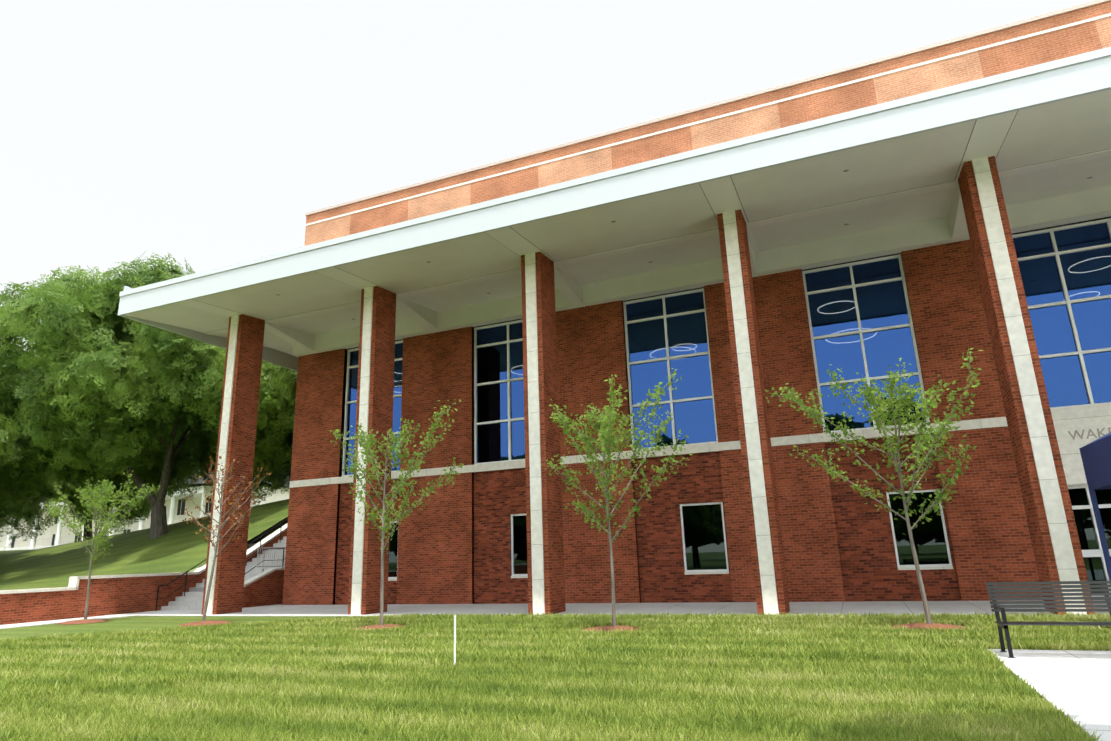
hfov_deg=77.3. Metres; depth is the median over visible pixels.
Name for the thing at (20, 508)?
hill tree
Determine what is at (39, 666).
grass
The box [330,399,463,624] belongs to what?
young tree
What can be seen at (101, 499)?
young tree
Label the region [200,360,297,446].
oak tree
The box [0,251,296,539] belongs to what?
oak tree
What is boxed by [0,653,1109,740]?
grass
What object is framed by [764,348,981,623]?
young tree
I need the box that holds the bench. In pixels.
[985,581,1110,657]
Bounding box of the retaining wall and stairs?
[0,518,287,624]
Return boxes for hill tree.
[0,495,36,519]
[3,423,188,540]
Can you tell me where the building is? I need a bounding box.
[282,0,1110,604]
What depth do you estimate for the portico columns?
18.77 m
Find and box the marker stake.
[454,615,455,663]
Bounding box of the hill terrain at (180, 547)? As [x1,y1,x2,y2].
[0,499,288,590]
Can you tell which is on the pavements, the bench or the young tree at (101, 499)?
the bench
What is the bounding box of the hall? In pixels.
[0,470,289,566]
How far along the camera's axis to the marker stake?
10.16 m
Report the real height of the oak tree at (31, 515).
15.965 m
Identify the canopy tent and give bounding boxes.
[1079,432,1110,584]
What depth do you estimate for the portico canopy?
19.01 m
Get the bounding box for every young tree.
[40,471,159,618]
[181,452,270,620]
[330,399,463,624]
[541,368,691,625]
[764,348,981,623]
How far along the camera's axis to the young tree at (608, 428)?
14.69 m
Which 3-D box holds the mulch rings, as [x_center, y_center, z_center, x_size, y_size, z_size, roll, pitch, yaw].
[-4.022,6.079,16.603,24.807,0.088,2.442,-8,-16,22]
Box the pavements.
[0,600,1110,740]
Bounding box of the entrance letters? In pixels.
[1068,427,1110,438]
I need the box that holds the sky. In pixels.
[0,0,1094,568]
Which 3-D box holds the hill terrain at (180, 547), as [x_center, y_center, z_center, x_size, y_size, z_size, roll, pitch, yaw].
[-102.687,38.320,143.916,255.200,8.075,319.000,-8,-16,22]
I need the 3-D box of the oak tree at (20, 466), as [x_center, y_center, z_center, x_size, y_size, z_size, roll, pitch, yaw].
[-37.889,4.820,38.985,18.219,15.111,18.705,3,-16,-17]
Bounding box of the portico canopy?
[118,47,1110,370]
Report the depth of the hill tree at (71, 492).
53.52 m
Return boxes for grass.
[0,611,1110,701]
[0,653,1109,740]
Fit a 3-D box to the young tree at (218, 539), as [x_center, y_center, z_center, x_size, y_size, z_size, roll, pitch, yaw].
[-9.546,4.716,19.708,2.255,4.707,2.477,3,-16,-17]
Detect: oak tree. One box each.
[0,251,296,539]
[0,346,56,514]
[0,485,59,544]
[155,421,212,501]
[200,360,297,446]
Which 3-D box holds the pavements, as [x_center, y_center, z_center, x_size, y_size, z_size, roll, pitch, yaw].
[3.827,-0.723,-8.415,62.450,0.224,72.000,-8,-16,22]
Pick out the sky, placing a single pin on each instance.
(205, 134)
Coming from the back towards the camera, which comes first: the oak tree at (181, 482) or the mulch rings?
the oak tree at (181, 482)
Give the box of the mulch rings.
[57,619,969,631]
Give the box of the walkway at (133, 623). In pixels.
[0,569,1109,737]
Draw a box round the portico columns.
[201,156,1093,614]

